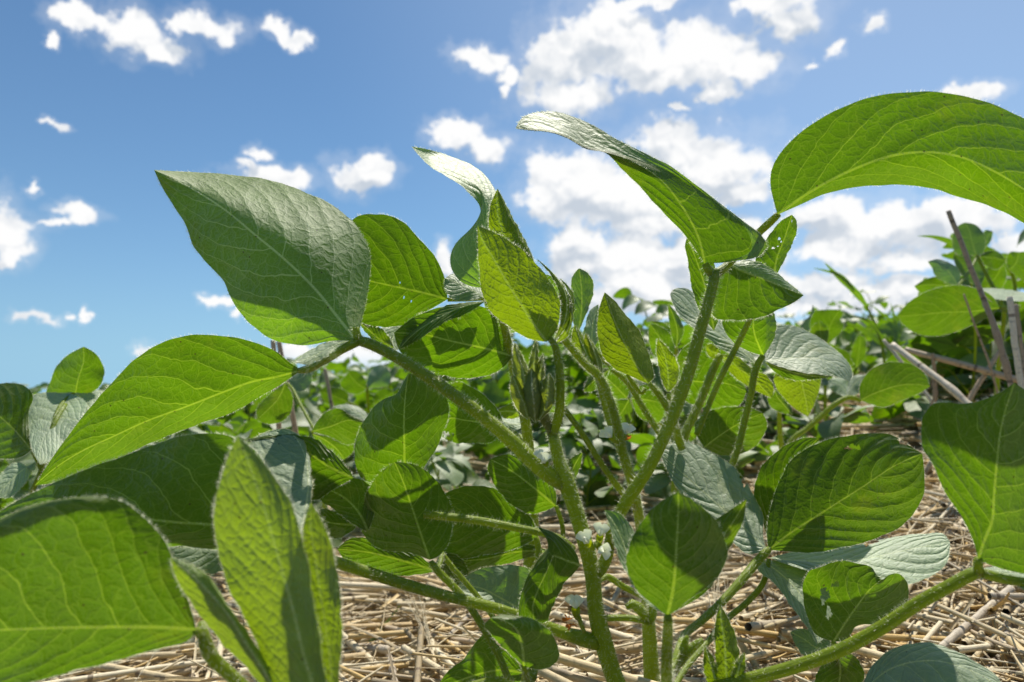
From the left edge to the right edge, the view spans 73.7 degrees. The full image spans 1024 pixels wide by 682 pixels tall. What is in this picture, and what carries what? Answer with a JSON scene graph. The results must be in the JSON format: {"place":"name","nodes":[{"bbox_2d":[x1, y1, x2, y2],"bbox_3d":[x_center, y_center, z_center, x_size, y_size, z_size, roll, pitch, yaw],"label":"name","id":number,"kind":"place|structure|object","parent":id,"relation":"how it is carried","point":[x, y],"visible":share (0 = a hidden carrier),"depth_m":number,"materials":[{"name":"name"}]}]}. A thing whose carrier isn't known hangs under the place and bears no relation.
{"place":"outdoors","nodes":[
{"label":"outdoors","id":0,"kind":"place"},
{"bbox_2d":[0,0,1023,392],"label":"sky","id":1,"kind":"structure","parent":0,"point":[330,100],"materials":[{"name":"blue"}]},
{"bbox_3d":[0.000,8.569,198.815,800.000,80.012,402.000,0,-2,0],"label":"ground","id":2,"kind":"structure","parent":0,"visible":0},
{"bbox_2d":[0,415,33,467],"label":"soybean plant","id":3,"kind":"object","parent":2,"relation":"on","point":[29,457],"depth_m":1.34,"materials":[{"name":"green plant"}]},
{"bbox_2d":[0,459,45,510],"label":"soybean plant","id":4,"kind":"object","parent":2,"relation":"on","point":[24,487],"visible":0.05,"depth_m":0.89,"materials":[{"name":"green plant"}]},
{"bbox_2d":[13,382,39,394],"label":"soybean plant","id":5,"kind":"object","parent":2,"relation":"on","point":[34,390],"visible":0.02,"depth_m":2.77,"materials":[{"name":"green plant"}]},
{"bbox_2d":[33,382,48,393],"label":"soybean plant","id":6,"kind":"object","parent":2,"relation":"on","point":[43,385],"visible":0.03,"depth_m":3.30,"materials":[{"name":"green plant"}]},
{"bbox_2d":[0,347,104,499],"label":"soybean plant","id":7,"kind":"object","parent":2,"relation":"on","point":[59,407],"visible":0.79,"depth_m":0.43,"materials":[{"name":"green plant"}]},
{"bbox_2d":[3,390,143,500],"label":"soybean plant","id":8,"kind":"object","parent":2,"relation":"on","point":[22,493],"visible":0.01,"depth_m":1.01,"materials":[{"name":"green plant"}]},
{"bbox_2d":[65,383,109,439],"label":"soybean plant","id":9,"kind":"object","parent":2,"relation":"on","point":[102,386],"visible":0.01,"depth_m":1.84,"materials":[{"name":"green plant"}]},
{"bbox_2d":[0,435,345,681],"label":"soybean plant","id":10,"kind":"object","parent":2,"relation":"on","point":[90,581],"visible":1,"depth_m":0.16,"materials":[{"name":"green plant"}]},
{"bbox_2d":[156,419,261,441],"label":"soybean plant","id":11,"kind":"object","parent":2,"relation":"on","point":[227,424],"visible":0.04,"depth_m":0.98,"materials":[{"name":"green plant"}]},
{"bbox_2d":[196,407,261,438],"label":"soybean plant","id":12,"kind":"object","parent":2,"relation":"on","point":[237,428],"visible":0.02,"depth_m":1.22,"materials":[{"name":"green plant"}]},
{"bbox_2d":[204,409,254,439],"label":"soybean plant","id":13,"kind":"object","parent":2,"relation":"on","point":[242,414],"depth_m":1.35,"materials":[{"name":"green plant"}]},
{"bbox_2d":[168,390,333,547],"bbox_3d":[-0.333,0.163,0.839,0.214,0.228,0.185,-2,-3,43],"label":"soybean plant","id":14,"kind":"object","parent":2,"relation":"on","point":[301,419],"visible":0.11,"depth_m":0.85,"materials":[{"name":"green plant"}]},
{"bbox_2d":[243,358,297,423],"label":"soybean plant","id":15,"kind":"object","parent":2,"relation":"on","point":[290,360],"visible":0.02,"depth_m":1.93,"materials":[{"name":"green plant"}]},
{"bbox_2d":[209,421,341,575],"bbox_3d":[-0.283,0.178,0.746,0.129,0.182,0.200,2,-3,-43],"label":"soybean plant","id":16,"kind":"object","parent":2,"relation":"on","point":[250,426],"visible":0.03,"depth_m":0.74,"materials":[{"name":"green plant"}]},
{"bbox_2d":[271,340,281,428],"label":"dry stalk","id":17,"kind":"object","parent":2,"relation":"on","point":[278,425],"visible":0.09,"depth_m":0.62,"materials":[{"name":"plant"}]},
{"bbox_2d":[276,341,298,433],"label":"dry stalk","id":18,"kind":"object","parent":2,"relation":"on","point":[292,414],"visible":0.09,"depth_m":0.66,"materials":[{"name":"plant"}]},
{"bbox_2d":[250,362,349,429],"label":"soybean plant","id":19,"kind":"object","parent":2,"relation":"on","point":[325,407],"visible":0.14,"depth_m":1.49,"materials":[{"name":"green plant"}]},
{"bbox_2d":[281,370,321,406],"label":"soybean plant","id":20,"kind":"object","parent":2,"relation":"on","point":[317,389],"visible":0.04,"depth_m":2.63,"materials":[{"name":"green plant"}]},
{"bbox_2d":[255,372,367,508],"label":"soybean plant","id":21,"kind":"object","parent":2,"relation":"on","point":[337,428],"visible":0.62,"depth_m":0.54,"materials":[{"name":"green plant"}]},
{"bbox_2d":[306,362,350,417],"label":"soybean plant","id":22,"kind":"object","parent":2,"relation":"on","point":[332,366],"visible":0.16,"depth_m":1.97,"materials":[{"name":"green plant"}]},
{"bbox_2d":[323,368,337,467],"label":"dry stalk","id":23,"kind":"object","parent":2,"relation":"on","point":[331,404],"visible":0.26,"depth_m":0.90,"materials":[{"name":"plant"}]},
{"bbox_2d":[290,356,377,430],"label":"soybean plant","id":24,"kind":"object","parent":2,"relation":"on","point":[315,414],"visible":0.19,"depth_m":1.34,"materials":[{"name":"green plant"}]},
{"bbox_2d":[298,426,371,508],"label":"soybean plant","id":25,"kind":"object","parent":2,"relation":"on","point":[307,431],"visible":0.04,"depth_m":0.86,"materials":[{"name":"green plant"}]},
{"bbox_2d":[317,353,368,401],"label":"soybean plant","id":26,"kind":"object","parent":2,"relation":"on","point":[345,363],"visible":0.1,"depth_m":2.71,"materials":[{"name":"green plant"}]},
{"bbox_2d":[320,365,393,414],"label":"soybean plant","id":27,"kind":"object","parent":2,"relation":"on","point":[353,382],"visible":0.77,"depth_m":0.95,"materials":[{"name":"green plant"}]},
{"bbox_2d":[347,364,379,406],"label":"soybean plant","id":28,"kind":"object","parent":2,"relation":"on","point":[357,367],"visible":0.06,"depth_m":1.99,"materials":[{"name":"green plant"}]},
{"bbox_2d":[359,360,380,370],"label":"soybean plant","id":29,"kind":"object","parent":2,"relation":"on","point":[363,366],"visible":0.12,"depth_m":4.82,"materials":[{"name":"green plant"}]},
{"bbox_2d":[341,370,407,473],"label":"soybean plant","id":30,"kind":"object","parent":2,"relation":"on","point":[400,374],"visible":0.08,"depth_m":1.28,"materials":[{"name":"green plant"}]},
{"bbox_2d":[370,356,402,403],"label":"soybean plant","id":31,"kind":"object","parent":2,"relation":"on","point":[394,386],"visible":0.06,"depth_m":1.87,"materials":[{"name":"green plant"}]},
{"bbox_2d":[369,597,405,641],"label":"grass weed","id":32,"kind":"object","parent":2,"relation":"on","point":[387,621],"depth_m":0.50,"materials":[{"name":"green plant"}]},
{"bbox_2d":[383,363,396,377],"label":"soybean plant","id":33,"kind":"object","parent":2,"relation":"on","point":[393,370],"visible":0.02,"depth_m":2.61,"materials":[{"name":"green plant"}]},
{"bbox_2d":[390,368,470,452],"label":"soybean plant","id":34,"kind":"object","parent":2,"relation":"on","point":[447,379],"visible":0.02,"depth_m":1.51,"materials":[{"name":"green plant"}]},
{"bbox_2d":[346,368,534,467],"bbox_3d":[-0.116,0.142,1.168,0.266,0.266,0.203,-1,-3,31],"label":"soybean plant","id":35,"kind":"object","parent":2,"relation":"on","point":[478,450],"visible":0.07,"depth_m":1.17,"materials":[{"name":"green plant"}]},
{"bbox_2d":[428,434,479,490],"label":"soybean plant","id":36,"kind":"object","parent":2,"relation":"on","point":[469,477],"visible":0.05,"depth_m":0.94,"materials":[{"name":"green plant"}]},
{"bbox_2d":[352,146,560,681],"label":"soybean plant","id":37,"kind":"object","parent":2,"relation":"on","point":[470,340],"visible":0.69,"depth_m":0.30,"materials":[{"name":"green plant"}]},
{"bbox_2d":[423,431,496,488],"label":"soybean plant","id":38,"kind":"object","parent":2,"relation":"on","point":[441,457],"visible":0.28,"depth_m":0.75,"materials":[{"name":"green plant"}]},
{"bbox_2d":[338,373,583,681],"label":"soybean plant","id":39,"kind":"object","parent":2,"relation":"on","point":[398,436],"visible":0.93,"depth_m":0.28,"materials":[{"name":"green plant"}]},
{"bbox_2d":[468,375,501,408],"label":"soybean plant","id":40,"kind":"object","parent":2,"relation":"on","point":[481,384],"visible":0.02,"depth_m":1.95,"materials":[{"name":"green plant"}]},
{"bbox_2d":[453,343,539,435],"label":"soybean plant","id":41,"kind":"object","parent":2,"relation":"on","point":[492,392],"visible":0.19,"depth_m":1.36,"materials":[{"name":"green plant"}]},
{"bbox_2d":[481,333,529,383],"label":"soybean plant","id":42,"kind":"object","parent":2,"relation":"on","point":[521,347],"visible":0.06,"depth_m":2.54,"materials":[{"name":"green plant"}]},
{"bbox_2d":[0,88,1023,681],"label":"soybean plant","id":43,"kind":"object","parent":2,"relation":"on","point":[288,264],"visible":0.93,"depth_m":0.25,"materials":[{"name":"green plant"}]},
{"bbox_2d":[36,369,1023,681],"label":"straw mulch","id":44,"kind":"object","parent":2,"relation":"on","point":[380,603],"visible":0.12,"depth_m":0.45,"materials":[{"name":"plant"}]},
{"bbox_2d":[342,638,390,653],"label":"straw stalk","id":45,"kind":"object","parent":44,"relation":"on","point":[382,649],"visible":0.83,"depth_m":0.45,"materials":[{"name":"plant"}]},
{"bbox_2d":[384,654,397,680],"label":"straw stalk","id":46,"kind":"object","parent":44,"relation":"on","point":[389,668],"visible":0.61,"depth_m":0.41,"materials":[{"name":"plant"}]},
{"bbox_2d":[341,617,475,644],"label":"straw stalk","id":47,"kind":"object","parent":44,"relation":"on","point":[456,639],"visible":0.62,"depth_m":0.45,"materials":[{"name":"plant"}]},
{"bbox_2d":[401,600,443,649],"bbox_3d":[-0.062,0.203,0.463,0.038,0.072,0.098,1,-3,-25],"label":"barley ear","id":48,"kind":"object","parent":44,"relation":"on","point":[417,615],"visible":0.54,"depth_m":0.46},
{"bbox_2d":[404,577,445,665],"bbox_3d":[-0.049,0.197,0.452,0.044,0.067,0.102,0,-2,-10],"label":"barley ear","id":49,"kind":"object","parent":44,"relation":"on","point":[430,642],"visible":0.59,"depth_m":0.44},
{"bbox_2d":[705,549,729,653],"bbox_3d":[0.124,0.175,0.428,0.054,0.074,0.101,0,-2,0],"label":"barley ear","id":50,"kind":"object","parent":44,"relation":"on","point":[714,597],"visible":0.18,"depth_m":0.42},
{"bbox_2d":[743,628,790,641],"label":"straw stalk","id":51,"kind":"object","parent":44,"relation":"on","point":[759,638],"visible":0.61,"depth_m":0.40,"materials":[{"name":"plant"}]},
{"bbox_2d":[925,516,969,533],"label":"straw stalk","id":52,"kind":"object","parent":44,"relation":"on","point":[963,528],"visible":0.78,"depth_m":0.58,"materials":[{"name":"plant"}]},
{"bbox_2d":[945,518,965,537],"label":"straw stalk","id":53,"kind":"object","parent":44,"relation":"on","point":[952,530],"visible":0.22,"depth_m":0.58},
{"bbox_2d":[910,619,1023,653],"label":"straw stalk","id":54,"kind":"object","parent":44,"relation":"on","point":[1004,645],"visible":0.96,"depth_m":0.36,"materials":[{"name":"plant"}]},
{"bbox_2d":[938,585,1015,647],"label":"straw stalk","id":55,"kind":"object","parent":44,"relation":"on","point":[960,631],"visible":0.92,"depth_m":0.39,"materials":[{"name":"plant"}]},
{"bbox_2d":[999,605,1013,641],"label":"straw stalk","id":56,"kind":"object","parent":44,"relation":"on","point":[1004,631],"visible":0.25,"depth_m":0.38,"materials":[{"name":"plant"}]},
{"bbox_2d":[499,394,570,406],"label":"soybean plant","id":57,"kind":"object","parent":2,"relation":"on","point":[503,404],"depth_m":1.56,"materials":[{"name":"green plant"}]},
{"bbox_2d":[485,331,596,457],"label":"soybean plant","id":58,"kind":"object","parent":2,"relation":"on","point":[550,369],"visible":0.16,"depth_m":1.29,"materials":[{"name":"green plant"}]},
{"bbox_2d":[484,405,606,523],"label":"soybean plant","id":59,"kind":"object","parent":2,"relation":"on","point":[496,446],"visible":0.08,"depth_m":0.90,"materials":[{"name":"green plant"}]},
{"bbox_2d":[497,326,656,454],"bbox_3d":[0.120,0.111,1.214,0.280,0.280,0.213,2,-3,-38],"label":"soybean plant","id":60,"kind":"object","parent":2,"relation":"on","point":[525,353],"visible":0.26,"depth_m":1.20,"materials":[{"name":"green plant"}]},
{"bbox_2d":[528,347,649,432],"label":"soybean plant","id":61,"kind":"object","parent":2,"relation":"on","point":[573,363],"visible":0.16,"depth_m":1.46,"materials":[{"name":"green plant"}]},
{"bbox_2d":[535,404,663,519],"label":"soybean plant","id":62,"kind":"object","parent":2,"relation":"on","point":[598,494],"visible":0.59,"depth_m":0.79,"materials":[{"name":"green plant"}]},
{"bbox_2d":[312,313,892,384],"bbox_3d":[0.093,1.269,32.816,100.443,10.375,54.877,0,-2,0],"label":"soybean canopy","id":63,"kind":"object","parent":2,"relation":"on","point":[639,325],"depth_m":5.82,"materials":[{"name":"green plant"}]},
{"bbox_2d":[563,304,677,457],"bbox_3d":[0.202,0.087,1.101,0.259,0.299,0.214,0,-2,-5],"label":"soybean plant","id":64,"kind":"object","parent":2,"relation":"on","point":[662,310],"visible":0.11,"depth_m":1.10,"materials":[{"name":"green plant"}]},
{"bbox_2d":[555,394,702,502],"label":"soybean plant","id":65,"kind":"object","parent":2,"relation":"on","point":[582,473],"visible":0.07,"depth_m":0.82,"materials":[{"name":"green plant"}]},
{"bbox_2d":[567,287,707,433],"bbox_3d":[0.280,0.064,1.321,0.256,0.349,0.302,2,-3,-35],"label":"soybean plant","id":66,"kind":"object","parent":2,"relation":"on","point":[628,297],"visible":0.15,"depth_m":1.32,"materials":[{"name":"green plant"}]},
{"bbox_2d":[603,304,683,494],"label":"soybean plant","id":67,"kind":"object","parent":2,"relation":"on","point":[670,337],"visible":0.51,"depth_m":0.55,"materials":[{"name":"green plant"}]},
{"bbox_2d":[638,328,656,429],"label":"soybean plant","id":68,"kind":"object","parent":2,"relation":"on","point":[645,332],"depth_m":1.39,"materials":[{"name":"green plant"}]},
{"bbox_2d":[645,316,685,351],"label":"soybean plant","id":69,"kind":"object","parent":2,"relation":"on","point":[667,324],"visible":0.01,"depth_m":2.75,"materials":[{"name":"green plant"}]},
{"bbox_2d":[627,401,768,503],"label":"soybean plant","id":70,"kind":"object","parent":2,"relation":"on","point":[660,480],"visible":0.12,"depth_m":0.72,"materials":[{"name":"green plant"}]},
{"bbox_2d":[555,214,852,681],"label":"soybean plant","id":71,"kind":"object","parent":2,"relation":"on","point":[725,425],"visible":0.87,"depth_m":0.35,"materials":[{"name":"green plant"}]},
{"bbox_2d":[648,409,771,474],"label":"soybean plant","id":72,"kind":"object","parent":2,"relation":"on","point":[758,456],"visible":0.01,"depth_m":0.92,"materials":[{"name":"green plant"}]},
{"bbox_2d":[648,341,773,414],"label":"soybean plant","id":73,"kind":"object","parent":2,"relation":"on","point":[654,360],"visible":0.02,"depth_m":1.14,"materials":[{"name":"green plant"}]},
{"bbox_2d":[719,320,820,433],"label":"soybean plant","id":74,"kind":"object","parent":2,"relation":"on","point":[762,402],"visible":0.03,"depth_m":1.12,"materials":[{"name":"green plant"}]},
{"bbox_2d":[737,321,832,406],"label":"soybean plant","id":75,"kind":"object","parent":2,"relation":"on","point":[788,322],"visible":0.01,"depth_m":1.45,"materials":[{"name":"green plant"}]},
{"bbox_2d":[775,313,806,326],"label":"soybean plant","id":76,"kind":"object","parent":2,"relation":"on","point":[788,315],"visible":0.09,"depth_m":2.53,"materials":[{"name":"green plant"}]},
{"bbox_2d":[742,372,855,417],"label":"soybean plant","id":77,"kind":"object","parent":2,"relation":"on","point":[820,395],"visible":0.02,"depth_m":1.23,"materials":[{"name":"green plant"}]},
{"bbox_2d":[605,383,1023,681],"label":"soybean plant","id":78,"kind":"object","parent":2,"relation":"on","point":[811,503],"visible":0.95,"depth_m":0.23,"materials":[{"name":"green plant"}]},
{"bbox_2d":[761,375,874,454],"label":"soybean plant","id":79,"kind":"object","parent":2,"relation":"on","point":[825,430],"visible":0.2,"depth_m":0.83,"materials":[{"name":"green plant"}]},
{"bbox_2d":[800,306,866,420],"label":"soybean plant","id":80,"kind":"object","parent":2,"relation":"on","point":[826,326],"visible":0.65,"depth_m":0.90,"materials":[{"name":"green plant"}]},
{"bbox_2d":[803,301,872,373],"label":"soybean plant","id":81,"kind":"object","parent":2,"relation":"on","point":[848,328],"visible":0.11,"depth_m":2.80,"materials":[{"name":"green plant"}]},
{"bbox_2d":[807,309,877,374],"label":"soybean plant","id":82,"kind":"object","parent":2,"relation":"on","point":[868,361],"visible":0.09,"depth_m":1.97,"materials":[{"name":"green plant"}]},
{"bbox_2d":[767,361,929,449],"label":"soybean plant","id":83,"kind":"object","parent":2,"relation":"on","point":[887,384],"visible":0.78,"depth_m":0.60,"materials":[{"name":"green plant"}]},
{"bbox_2d":[815,262,898,421],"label":"grass weed","id":84,"kind":"object","parent":2,"relation":"on","point":[849,286],"depth_m":1.10,"materials":[{"name":"green plant"}]},
{"bbox_2d":[829,315,891,377],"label":"soybean plant","id":85,"kind":"object","parent":2,"relation":"on","point":[843,339],"visible":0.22,"depth_m":1.46,"materials":[{"name":"green plant"}]},
{"bbox_2d":[839,289,904,368],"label":"soybean plant","id":86,"kind":"object","parent":2,"relation":"on","point":[884,305],"visible":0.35,"depth_m":2.63,"materials":[{"name":"green plant"}]},
{"bbox_2d":[851,315,898,357],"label":"soybean plant","id":87,"kind":"object","parent":2,"relation":"on","point":[872,332],"visible":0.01,"depth_m":3.54,"materials":[{"name":"green plant"}]},
{"bbox_2d":[865,323,893,357],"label":"soybean plant","id":88,"kind":"object","parent":2,"relation":"on","point":[888,339],"visible":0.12,"depth_m":3.32,"materials":[{"name":"green plant"}]},
{"bbox_2d":[863,301,912,373],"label":"soybean plant","id":89,"kind":"object","parent":2,"relation":"on","point":[901,329],"visible":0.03,"depth_m":1.90,"materials":[{"name":"green plant"}]},
{"bbox_2d":[790,559,1002,681],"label":"soybean plant","id":90,"kind":"object","parent":2,"relation":"on","point":[861,594],"visible":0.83,"depth_m":0.27,"materials":[{"name":"green plant"}]},
{"bbox_2d":[882,339,934,403],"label":"dry stalk","id":91,"kind":"object","parent":2,"relation":"on","point":[898,358],"visible":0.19,"depth_m":0.83,"materials":[{"name":"plant"}]},
{"bbox_2d":[890,342,969,403],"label":"dry stalk","id":92,"kind":"object","parent":2,"relation":"on","point":[953,390],"visible":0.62,"depth_m":0.65,"materials":[{"name":"plant"}]},
{"bbox_2d":[929,353,937,404],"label":"dry stalk","id":93,"kind":"object","parent":2,"relation":"on","point":[934,387],"visible":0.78,"depth_m":0.72,"materials":[{"name":"plant"}]},
{"bbox_2d":[871,262,1020,428],"bbox_3d":[0.689,0.018,1.005,0.314,0.270,0.202,5,1,-10],"label":"soybean plant","id":94,"kind":"object","parent":2,"relation":"on","point":[956,345],"visible":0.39,"depth_m":0.99,"materials":[{"name":"green plant"}]},
{"bbox_2d":[904,347,1016,382],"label":"dry stalk","id":95,"kind":"object","parent":2,"relation":"on","point":[968,366],"visible":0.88,"depth_m":0.70,"materials":[{"name":"plant"}]},
{"bbox_2d":[898,222,1023,394],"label":"soybean plant","id":96,"kind":"object","parent":2,"relation":"on","point":[938,306],"visible":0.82,"depth_m":0.78,"materials":[{"name":"green plant"}]},
{"bbox_2d":[908,246,1013,400],"bbox_3d":[0.784,-0.019,1.201,0.229,0.306,0.356,-4,-9,38],"label":"soybean plant","id":97,"kind":"object","parent":2,"relation":"on","point":[966,378],"visible":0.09,"depth_m":1.13,"materials":[{"name":"green plant"}]},
{"bbox_2d":[924,350,998,477],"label":"dry stalk","id":98,"kind":"object","parent":2,"relation":"on","point":[972,392],"visible":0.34,"depth_m":0.70,"materials":[{"name":"plant"}]},
{"bbox_2d":[900,233,1023,341],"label":"soybean plant","id":99,"kind":"object","parent":2,"relation":"on","point":[906,336],"visible":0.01,"depth_m":1.22,"materials":[{"name":"green plant"}]},
{"bbox_2d":[920,235,1006,401],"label":"grass weed","id":100,"kind":"object","parent":2,"relation":"on","point":[948,241],"depth_m":0.90,"materials":[{"name":"green plant"}]},
{"bbox_2d":[946,210,1012,386],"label":"dry stalk","id":101,"kind":"object","parent":2,"relation":"on","point":[998,341],"visible":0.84,"depth_m":0.63,"materials":[{"name":"plant"}]},
{"bbox_2d":[963,294,997,393],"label":"dry stalk","id":102,"kind":"object","parent":2,"relation":"on","point":[985,352],"visible":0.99,"depth_m":0.66,"materials":[{"name":"plant"}]},
{"bbox_2d":[986,230,1023,322],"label":"soybean plant","id":103,"kind":"object","parent":2,"relation":"on","point":[1021,238],"visible":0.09,"depth_m":1.26,"materials":[{"name":"green plant"}]},
{"bbox_2d":[987,279,1023,387],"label":"soybean plant","id":104,"kind":"object","parent":2,"relation":"on","point":[1020,282],"visible":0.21,"depth_m":1.01,"materials":[{"name":"green plant"}]},
{"bbox_2d":[1006,296,1023,387],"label":"dry stalk","id":105,"kind":"object","parent":2,"relation":"on","point":[1014,343],"visible":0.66,"depth_m":0.57,"materials":[{"name":"plant"}]},
{"bbox_2d":[1014,304,1023,374],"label":"dry stalk","id":106,"kind":"object","parent":2,"relation":"on","point":[1019,329],"visible":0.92,"depth_m":0.61,"materials":[{"name":"plant"}]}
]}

